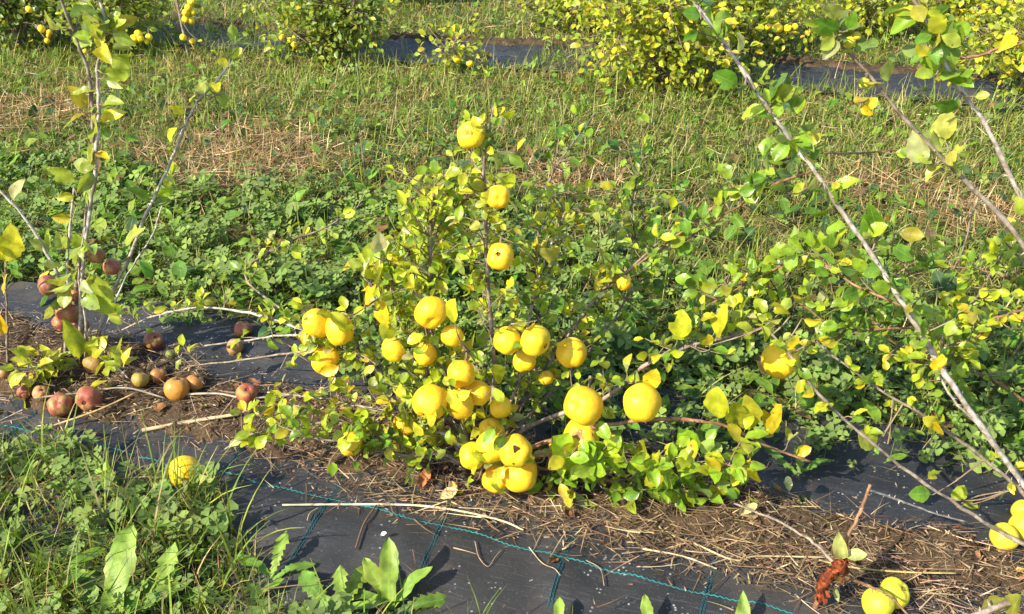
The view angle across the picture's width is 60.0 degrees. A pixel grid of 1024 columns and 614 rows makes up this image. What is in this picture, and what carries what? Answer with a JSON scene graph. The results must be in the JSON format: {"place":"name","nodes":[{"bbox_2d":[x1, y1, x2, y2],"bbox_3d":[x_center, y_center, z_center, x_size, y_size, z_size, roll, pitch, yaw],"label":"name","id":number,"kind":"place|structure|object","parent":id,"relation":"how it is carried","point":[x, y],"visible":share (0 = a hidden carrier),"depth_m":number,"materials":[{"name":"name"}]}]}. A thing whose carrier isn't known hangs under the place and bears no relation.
{"place":"outdoors","nodes":[
{"label":"outdoors","id":0,"kind":"place"},
{"bbox_2d":[0,0,1023,613],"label":"ground","id":1,"kind":"structure","parent":0,"point":[570,262],"depth_m":3.20,"materials":[{"name":"plant"}]},
{"bbox_2d":[0,0,72,55],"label":"quince bush","id":2,"kind":"object","parent":1,"relation":"on","point":[13,15],"visible":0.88,"depth_m":4.45,"materials":[{"name":"green plant"}]},
{"bbox_2d":[35,0,207,60],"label":"quince bush","id":3,"kind":"object","parent":1,"relation":"on","point":[129,7],"visible":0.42,"depth_m":4.52,"materials":[{"name":"green plant"}]},
{"bbox_2d":[67,522,188,613],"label":"dandelion","id":4,"kind":"object","parent":1,"relation":"on","point":[122,566],"visible":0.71,"depth_m":1.43,"materials":[{"name":"green plant"}]},
{"bbox_2d":[124,542,215,613],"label":"dandelion","id":5,"kind":"object","parent":1,"relation":"on","point":[172,550],"visible":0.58,"depth_m":1.44,"materials":[{"name":"green plant"}]},
{"bbox_2d":[142,0,217,55],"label":"quince bush","id":6,"kind":"object","parent":1,"relation":"on","point":[181,22],"visible":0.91,"depth_m":4.39,"materials":[{"name":"green plant"}]},
{"bbox_2d":[242,0,408,73],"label":"quince bush","id":7,"kind":"object","parent":1,"relation":"on","point":[339,18],"visible":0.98,"depth_m":4.28,"materials":[{"name":"green plant"}]},
{"bbox_2d":[0,279,1023,613],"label":"weed fabric","id":8,"kind":"object","parent":1,"relation":"on","point":[326,539],"visible":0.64,"depth_m":1.61,"materials":[{"name":"fabric"}]},
{"bbox_2d":[54,392,136,425],"bbox_3d":[-0.862,0.213,1.838,0.166,0.029,0.013,-15,33,-24],"label":"straw","id":9,"kind":"object","parent":8,"relation":"on","point":[77,417],"visible":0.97,"depth_m":1.83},
{"bbox_2d":[0,0,253,408],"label":"quince bush","id":10,"kind":"object","parent":8,"relation":"on","point":[96,293],"visible":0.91,"depth_m":1.82,"materials":[{"name":"green plant"}]},
{"bbox_2d":[16,385,31,398],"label":"quince","id":11,"kind":"object","parent":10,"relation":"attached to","point":[22,391],"visible":0.98,"depth_m":1.88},
{"bbox_2d":[32,385,49,400],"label":"quince","id":12,"kind":"object","parent":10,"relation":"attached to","point":[39,391],"visible":0.88,"depth_m":1.87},
{"bbox_2d":[38,275,57,295],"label":"quince","id":13,"kind":"object","parent":10,"relation":"hanging from","point":[44,284],"visible":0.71,"depth_m":1.92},
{"bbox_2d":[51,316,62,331],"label":"quince","id":14,"kind":"object","parent":10,"relation":"attached to","point":[56,323],"visible":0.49,"depth_m":2.01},
{"bbox_2d":[55,302,78,322],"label":"quince","id":15,"kind":"object","parent":10,"relation":"hanging from","point":[70,313],"visible":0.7,"depth_m":1.95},
{"bbox_2d":[71,287,78,301],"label":"quince","id":16,"kind":"object","parent":10,"relation":"attached to","point":[75,296],"visible":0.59,"depth_m":1.95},
{"bbox_2d":[73,316,89,334],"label":"quince","id":17,"kind":"object","parent":10,"relation":"attached to","point":[75,323],"visible":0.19,"depth_m":2.01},
{"bbox_2d":[82,354,104,373],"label":"quince","id":18,"kind":"object","parent":10,"relation":"attached to","point":[90,363],"visible":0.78,"depth_m":1.96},
{"bbox_2d":[87,248,105,262],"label":"quince","id":19,"kind":"object","parent":10,"relation":"attached to","point":[99,256],"visible":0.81,"depth_m":1.84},
{"bbox_2d":[103,258,120,274],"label":"quince","id":20,"kind":"object","parent":10,"relation":"attached to","point":[111,266],"visible":1,"depth_m":1.88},
{"bbox_2d":[143,331,163,349],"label":"quince","id":21,"kind":"object","parent":8,"relation":"on","point":[153,340],"visible":1,"depth_m":2.07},
{"bbox_2d":[169,455,200,486],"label":"quince","id":22,"kind":"object","parent":8,"relation":"on","point":[189,461],"visible":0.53,"depth_m":1.65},
{"bbox_2d":[226,339,242,354],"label":"quince","id":23,"kind":"object","parent":8,"relation":"on","point":[237,348],"visible":0.87,"depth_m":2.06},
{"bbox_2d":[234,321,252,336],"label":"quince","id":24,"kind":"object","parent":8,"relation":"on","point":[239,326],"visible":0.88,"depth_m":2.12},
{"bbox_2d":[236,530,315,579],"bbox_3d":[-0.398,0.423,1.490,0.124,0.046,0.074,-12,32,-19],"label":"dandelion","id":25,"kind":"object","parent":8,"relation":"on","point":[282,541],"visible":0.94,"depth_m":1.49,"materials":[{"name":"green plant"}]},
{"bbox_2d":[298,565,407,613],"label":"dandelion","id":26,"kind":"object","parent":8,"relation":"on","point":[357,581],"visible":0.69,"depth_m":1.44,"materials":[{"name":"green plant"}]},
{"bbox_2d":[355,504,376,548],"bbox_3d":[-0.262,0.389,1.577,0.009,0.007,0.116,5,30,9],"label":"straw","id":27,"kind":"object","parent":8,"relation":"on","point":[372,510],"visible":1,"depth_m":1.57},
{"bbox_2d":[354,537,445,613],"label":"dandelion","id":28,"kind":"object","parent":8,"relation":"on","point":[382,579],"visible":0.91,"depth_m":1.43,"materials":[{"name":"green plant"}]},
{"bbox_2d":[282,503,523,530],"bbox_3d":[-0.197,0.369,1.614,0.442,0.019,0.043,3,30,5],"label":"straw","id":29,"kind":"object","parent":8,"relation":"on","point":[369,504],"visible":1,"depth_m":1.62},
{"bbox_2d":[0,296,1023,613],"bbox_3d":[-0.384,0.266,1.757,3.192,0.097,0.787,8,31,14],"label":"straw litter","id":30,"kind":"object","parent":8,"relation":"on","point":[872,524],"visible":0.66,"depth_m":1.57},
{"bbox_2d":[0,370,11,378],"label":"quince","id":31,"kind":"object","parent":30,"relation":"on","point":[4,374],"visible":0.48,"depth_m":1.95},
{"bbox_2d":[0,222,24,362],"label":"quince shoot","id":32,"kind":"object","parent":30,"relation":"on","point":[12,247],"visible":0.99,"depth_m":1.81,"materials":[{"name":"yellow plant"}]},
{"bbox_2d":[47,392,72,416],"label":"quince","id":33,"kind":"object","parent":30,"relation":"on","point":[59,403],"visible":0.98,"depth_m":1.83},
{"bbox_2d":[75,386,102,410],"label":"quince","id":34,"kind":"object","parent":30,"relation":"on","point":[90,398],"visible":0.99,"depth_m":1.84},
{"bbox_2d":[34,387,164,398],"bbox_3d":[-0.870,0.184,1.878,0.268,0.022,0.024,-2,30,-3],"label":"straw","id":35,"kind":"object","parent":30,"relation":"on","point":[74,393],"visible":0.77,"depth_m":1.88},
{"bbox_2d":[131,372,148,386],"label":"quince","id":36,"kind":"object","parent":30,"relation":"on","point":[139,379],"visible":1,"depth_m":1.90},
{"bbox_2d":[150,368,166,382],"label":"quince","id":37,"kind":"object","parent":30,"relation":"on","point":[159,374],"visible":0.99,"depth_m":1.93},
{"bbox_2d":[165,350,175,358],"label":"quince","id":38,"kind":"object","parent":30,"relation":"on","point":[170,353],"visible":0.94,"depth_m":2.04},
{"bbox_2d":[163,377,189,400],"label":"quince","id":39,"kind":"object","parent":30,"relation":"on","point":[176,388],"visible":0.99,"depth_m":1.87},
{"bbox_2d":[142,414,239,432],"bbox_3d":[-0.660,0.234,1.826,0.200,0.035,0.021,-3,30,-5],"label":"straw","id":40,"kind":"object","parent":30,"relation":"on","point":[157,427],"visible":0.88,"depth_m":1.83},
{"bbox_2d":[186,374,203,390],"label":"quince","id":41,"kind":"object","parent":30,"relation":"on","point":[195,381],"visible":0.94,"depth_m":1.90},
{"bbox_2d":[235,383,257,403],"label":"quince","id":42,"kind":"object","parent":30,"relation":"on","point":[246,392],"visible":0.94,"depth_m":1.86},
{"bbox_2d":[187,392,309,398],"bbox_3d":[-0.571,0.192,1.890,0.309,0.028,0.038,-3,30,-6],"label":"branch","id":43,"kind":"object","parent":30,"relation":"on","point":[212,393],"visible":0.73,"depth_m":1.88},
{"bbox_2d":[440,487,457,498],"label":"fallen leaf","id":44,"kind":"object","parent":30,"relation":"on","point":[453,493],"visible":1,"depth_m":1.64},
{"bbox_2d":[736,504,756,519],"bbox_3d":[0.417,0.369,1.577,0.048,0.031,0.030,-4,30,-7],"label":"fallen leaf","id":45,"kind":"object","parent":30,"relation":"on","point":[748,515],"visible":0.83,"depth_m":1.57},
{"bbox_2d":[743,502,756,513],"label":"fallen leaf","id":46,"kind":"object","parent":45,"relation":"on","point":[753,505],"visible":0.81,"depth_m":1.57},
{"bbox_2d":[694,542,824,561],"bbox_3d":[0.418,0.424,1.501,0.218,0.008,0.034,5,30,8],"label":"straw","id":47,"kind":"object","parent":30,"relation":"on","point":[718,554],"visible":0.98,"depth_m":1.50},
{"bbox_2d":[783,476,792,491],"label":"fallen leaf","id":48,"kind":"object","parent":30,"relation":"on","point":[789,484],"visible":0.98,"depth_m":1.64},
{"bbox_2d":[796,523,832,545],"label":"straw","id":49,"kind":"object","parent":30,"relation":"on","point":[829,541],"visible":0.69,"depth_m":1.55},
{"bbox_2d":[819,559,955,573],"bbox_3d":[0.623,0.436,1.475,0.214,0.020,0.011,5,30,9],"label":"straw","id":50,"kind":"object","parent":30,"relation":"on","point":[894,571],"visible":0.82,"depth_m":1.47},
{"bbox_2d":[989,522,1019,550],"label":"quince","id":51,"kind":"object","parent":30,"relation":"on","point":[997,540],"visible":0.93,"depth_m":1.51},
{"bbox_2d":[0,336,1023,590],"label":"fallen leaves","id":52,"kind":"object","parent":8,"relation":"on","point":[452,484],"depth_m":1.67,"materials":[{"name":"plant"}]},
{"bbox_2d":[110,92,929,513],"bbox_3d":[-0.009,-0.029,1.660,1.688,0.754,0.680,0,30,0],"label":"quince bush","id":53,"kind":"object","parent":8,"relation":"on","point":[654,476],"visible":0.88,"depth_m":1.60,"materials":[{"name":"green plant"}]},
{"bbox_2d":[302,308,327,337],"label":"quince","id":54,"kind":"object","parent":53,"relation":"on","point":[313,322],"visible":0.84,"depth_m":1.61,"materials":[{"name":"food"}]},
{"bbox_2d":[311,347,339,373],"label":"quince","id":55,"kind":"object","parent":53,"relation":"hanging from","point":[333,357],"visible":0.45,"depth_m":1.64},
{"bbox_2d":[325,313,353,345],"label":"quince","id":56,"kind":"object","parent":53,"relation":"on","point":[335,335],"visible":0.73,"depth_m":1.60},
{"bbox_2d":[338,431,361,455],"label":"quince","id":57,"kind":"object","parent":53,"relation":"on","point":[350,436],"visible":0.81,"depth_m":1.56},
{"bbox_2d":[382,337,405,361],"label":"quince","id":58,"kind":"object","parent":53,"relation":"on","point":[393,351],"visible":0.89,"depth_m":1.61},
{"bbox_2d":[392,413,416,435],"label":"quince","id":59,"kind":"object","parent":53,"relation":"on","point":[398,425],"visible":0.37,"depth_m":1.63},
{"bbox_2d":[414,342,436,365],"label":"quince","id":60,"kind":"object","parent":53,"relation":"on","point":[429,356],"visible":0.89,"depth_m":1.60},
{"bbox_2d":[412,384,447,418],"bbox_3d":[-0.140,0.162,1.521,0.061,0.060,0.056,16,65,16],"label":"quince","id":61,"kind":"object","parent":53,"relation":"on","point":[428,399],"visible":0.93,"depth_m":1.50,"materials":[{"name":"food"}]},
{"bbox_2d":[414,296,446,328],"bbox_3d":[-0.141,0.009,1.541,0.057,0.060,0.049,15,35,-22],"label":"quince","id":62,"kind":"object","parent":53,"relation":"attached to","point":[429,312],"visible":0.96,"depth_m":1.52,"materials":[{"name":"food"}]},
{"bbox_2d":[441,324,463,346],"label":"quince","id":63,"kind":"object","parent":53,"relation":"attached to","point":[449,336],"visible":0.94,"depth_m":1.56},
{"bbox_2d":[446,389,473,418],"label":"quince","id":64,"kind":"object","parent":53,"relation":"on","point":[464,410],"visible":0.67,"depth_m":1.52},
{"bbox_2d":[447,360,474,387],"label":"quince","id":65,"kind":"object","parent":53,"relation":"attached to","point":[464,376],"visible":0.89,"depth_m":1.52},
{"bbox_2d":[457,121,484,148],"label":"quince","id":66,"kind":"object","parent":53,"relation":"attached to","point":[468,137],"visible":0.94,"depth_m":1.42,"materials":[{"name":"yellow plant"}]},
{"bbox_2d":[460,441,482,469],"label":"quince","id":67,"kind":"object","parent":53,"relation":"attached to","point":[468,460],"visible":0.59,"depth_m":1.56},
{"bbox_2d":[466,380,491,405],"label":"quince","id":68,"kind":"object","parent":53,"relation":"on","point":[480,390],"visible":0.81,"depth_m":1.55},
{"bbox_2d":[475,432,502,463],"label":"quince","id":69,"kind":"object","parent":53,"relation":"attached to","point":[491,455],"visible":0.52,"depth_m":1.53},
{"bbox_2d":[479,418,504,434],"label":"quince","id":70,"kind":"object","parent":53,"relation":"attached to","point":[494,422],"visible":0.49,"depth_m":1.62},
{"bbox_2d":[482,465,505,492],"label":"quince","id":71,"kind":"object","parent":53,"relation":"attached to","point":[487,480],"visible":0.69,"depth_m":1.59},
{"bbox_2d":[487,185,509,208],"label":"quince","id":72,"kind":"object","parent":53,"relation":"attached to","point":[498,196],"visible":1,"depth_m":1.44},
{"bbox_2d":[487,243,513,269],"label":"quince","id":73,"kind":"object","parent":53,"relation":"attached to","point":[500,256],"visible":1,"depth_m":1.48,"materials":[{"name":"yellow plant"}]},
{"bbox_2d":[490,397,511,417],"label":"quince","id":74,"kind":"object","parent":53,"relation":"attached to","point":[498,409],"visible":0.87,"depth_m":1.60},
{"bbox_2d":[494,326,520,354],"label":"quince","id":75,"kind":"object","parent":53,"relation":"on","point":[505,341],"visible":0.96,"depth_m":1.54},
{"bbox_2d":[499,433,531,467],"bbox_3d":[0.006,0.249,1.535,0.058,0.060,0.054,-10,-3,-6],"label":"quince","id":76,"kind":"object","parent":53,"relation":"attached to","point":[515,449],"visible":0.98,"depth_m":1.51,"materials":[{"name":"yellow plant"}]},
{"bbox_2d":[503,460,536,491],"bbox_3d":[0.014,0.299,1.597,0.067,0.059,0.070,-3,48,32],"label":"quince","id":77,"kind":"object","parent":53,"relation":"on","point":[522,479],"visible":0.63,"depth_m":1.57,"materials":[{"name":"food"}]},
{"bbox_2d":[513,351,535,371],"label":"quince","id":78,"kind":"object","parent":53,"relation":"attached to","point":[523,361],"visible":0.85,"depth_m":1.60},
{"bbox_2d":[520,325,550,356],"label":"quince","id":79,"kind":"object","parent":53,"relation":"attached to","point":[535,342],"visible":0.95,"depth_m":1.53,"materials":[{"name":"food"}]},
{"bbox_2d":[538,371,552,384],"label":"quince","id":80,"kind":"object","parent":53,"relation":"attached to","point":[545,378],"visible":1,"depth_m":1.65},
{"bbox_2d":[556,337,586,367],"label":"quince","id":81,"kind":"object","parent":53,"relation":"on","point":[572,353],"visible":0.98,"depth_m":1.59,"materials":[{"name":"food"}]},
{"bbox_2d":[563,420,598,451],"bbox_3d":[0.123,0.229,1.581,0.064,0.066,0.059,-6,-3,9],"label":"quince","id":82,"kind":"object","parent":53,"relation":"on","point":[578,432],"visible":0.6,"depth_m":1.55,"materials":[{"name":"yellow plant"}]},
{"bbox_2d":[563,385,602,425],"bbox_3d":[0.122,0.167,1.501,0.063,0.067,0.069,12,33,-51],"label":"quince","id":83,"kind":"object","parent":53,"relation":"on","point":[583,406],"visible":1,"depth_m":1.48,"materials":[{"name":"food"}]},
{"bbox_2d":[616,276,630,290],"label":"quince","id":84,"kind":"object","parent":53,"relation":"attached to","point":[621,284],"visible":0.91,"depth_m":1.66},
{"bbox_2d":[623,383,661,421],"bbox_3d":[0.216,0.159,1.482,0.064,0.060,0.066,23,62,36],"label":"quince","id":85,"kind":"object","parent":53,"relation":"on","point":[642,402],"visible":1,"depth_m":1.46,"materials":[{"name":"food"}]},
{"bbox_2d":[553,597,564,613],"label":"dandelion","id":86,"kind":"object","parent":8,"relation":"on","point":[559,605],"visible":1,"depth_m":1.39,"materials":[{"name":"green plant"}]},
{"bbox_2d":[640,594,652,613],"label":"dandelion","id":87,"kind":"object","parent":8,"relation":"on","point":[646,607],"visible":1,"depth_m":1.38,"materials":[{"name":"green plant"}]},
{"bbox_2d":[643,548,716,568],"bbox_3d":[0.285,0.425,1.507,0.127,0.005,0.010,10,32,17],"label":"straw","id":88,"kind":"object","parent":8,"relation":"on","point":[680,556],"visible":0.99,"depth_m":1.51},
{"bbox_2d":[735,591,750,613],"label":"dandelion","id":89,"kind":"object","parent":8,"relation":"on","point":[743,606],"visible":1,"depth_m":1.38,"materials":[{"name":"green plant"}]},
{"bbox_2d":[764,444,833,475],"bbox_3d":[0.564,0.295,1.727,0.130,0.024,0.074,0,30,0],"label":"dandelion","id":90,"kind":"object","parent":8,"relation":"on","point":[777,456],"visible":0.86,"depth_m":1.72,"materials":[{"name":"green plant"}]},
{"bbox_2d":[861,587,895,613],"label":"quince","id":91,"kind":"object","parent":8,"relation":"on","point":[876,602],"visible":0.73,"depth_m":1.39,"materials":[{"name":"food"}]},
{"bbox_2d":[880,577,909,608],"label":"quince","id":92,"kind":"object","parent":8,"relation":"on","point":[897,588],"visible":0.72,"depth_m":1.41,"materials":[{"name":"food"}]},
{"bbox_2d":[966,591,1023,613],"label":"quince branch","id":93,"kind":"object","parent":8,"relation":"on","point":[1010,603],"visible":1,"depth_m":1.22,"materials":[{"name":"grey plant"}]},
{"bbox_2d":[1008,511,1023,540],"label":"quince","id":94,"kind":"object","parent":8,"relation":"on","point":[1016,521],"visible":0.71,"depth_m":1.53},
{"bbox_2d":[0,0,1023,613],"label":"clover","id":95,"kind":"object","parent":1,"relation":"on","point":[996,422],"visible":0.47,"depth_m":2.15,"materials":[{"name":"green plant"}]},
{"bbox_2d":[0,0,1023,613],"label":"weeds","id":96,"kind":"object","parent":1,"relation":"on","point":[770,384],"visible":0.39,"depth_m":2.61,"materials":[{"name":"green plant"}]},
{"bbox_2d":[0,0,1023,613],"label":"dry grass","id":97,"kind":"structure","parent":1,"relation":"on","point":[216,160],"depth_m":3.10,"materials":[{"name":"plant"}]},
{"bbox_2d":[8,9,1023,108],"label":"weed fabric","id":98,"kind":"object","parent":1,"relation":"on","point":[501,52],"visible":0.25,"depth_m":4.28,"materials":[{"name":"fabric"}]},
{"bbox_2d":[238,0,325,55],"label":"quince bush","id":99,"kind":"object","parent":98,"relation":"on","point":[280,16],"visible":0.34,"depth_m":4.47,"materials":[{"name":"green plant"}]},
{"bbox_2d":[414,15,490,75],"bbox_3d":[-0.276,-1.234,4.194,0.346,0.263,0.482,0,30,0],"label":"quince bush","id":100,"kind":"object","parent":98,"relation":"on","point":[460,49],"visible":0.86,"depth_m":4.15,"materials":[{"name":"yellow plant"}]},
{"bbox_2d":[899,0,1023,96],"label":"quince bush","id":101,"kind":"object","parent":98,"relation":"on","point":[1014,59],"visible":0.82,"depth_m":3.77,"materials":[{"name":"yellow plant"}]},
{"bbox_2d":[474,0,619,38],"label":"quince bush","id":102,"kind":"object","parent":1,"relation":"on","point":[563,9],"visible":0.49,"depth_m":4.77,"materials":[{"name":"green plant"}]},
{"bbox_2d":[542,0,793,100],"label":"quince bush","id":103,"kind":"object","parent":1,"relation":"on","point":[642,37],"visible":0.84,"depth_m":3.79,"materials":[{"name":"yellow plant"}]},
{"bbox_2d":[700,0,870,58],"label":"quince bush","id":104,"kind":"object","parent":1,"relation":"on","point":[786,9],"visible":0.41,"depth_m":4.40,"materials":[{"name":"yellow plant"}]},
{"bbox_2d":[773,23,782,32],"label":"quince","id":105,"kind":"object","parent":104,"relation":"attached to","point":[779,26],"visible":0.88,"depth_m":4.17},
{"bbox_2d":[626,0,1023,546],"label":"quince bush","id":106,"kind":"object","parent":1,"relation":"on","point":[941,56],"visible":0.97,"depth_m":1.47,"materials":[{"name":"green plant"}]},
{"bbox_2d":[761,342,799,378],"bbox_3d":[0.490,0.097,1.626,0.062,0.070,0.068,40,81,4],"label":"quince","id":107,"kind":"object","parent":106,"relation":"attached to","point":[774,359],"visible":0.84,"depth_m":1.60,"materials":[{"name":"food"}]},
{"bbox_2d":[843,37,855,47],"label":"quince","id":108,"kind":"object","parent":106,"relation":"on","point":[850,42],"visible":0.95,"depth_m":1.27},
{"bbox_2d":[1010,499,1023,515],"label":"quince","id":109,"kind":"object","parent":106,"relation":"attached to","point":[1017,506],"visible":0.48,"depth_m":1.59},
{"bbox_2d":[734,484,967,613],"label":"bare shoot","id":110,"kind":"object","parent":1,"relation":"on","point":[839,547],"visible":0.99,"depth_m":1.38,"materials":[{"name":"brown plant"}]},
{"bbox_2d":[814,558,849,605],"bbox_3d":[0.502,0.432,1.388,0.047,0.101,0.047,0,30,0],"label":"dead leaf","id":111,"kind":"object","parent":110,"relation":"attached to","point":[837,569],"visible":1,"depth_m":1.38,"materials":[{"name":"brown plant"}]},
{"bbox_2d":[795,0,913,44],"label":"quince bush","id":112,"kind":"object","parent":1,"relation":"on","point":[865,13],"visible":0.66,"depth_m":4.66,"materials":[{"name":"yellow plant"}]},
{"bbox_2d":[859,343,937,423],"bbox_3d":[0.910,0.160,1.972,0.229,0.062,0.196,-13,33,-22],"label":"branch","id":113,"kind":"object","parent":1,"relation":"on","point":[899,379],"visible":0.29,"depth_m":1.98,"materials":[{"name":"green plant"}]},
{"bbox_2d":[906,0,1023,31],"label":"quince bush","id":114,"kind":"object","parent":1,"relation":"on","point":[960,11],"visible":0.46,"depth_m":4.76,"materials":[{"name":"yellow plant"}]},
{"bbox_2d":[36,4,1020,81],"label":"soil","id":115,"kind":"structure","parent":0,"point":[807,60],"depth_m":4.57,"materials":[{"name":"soil"}]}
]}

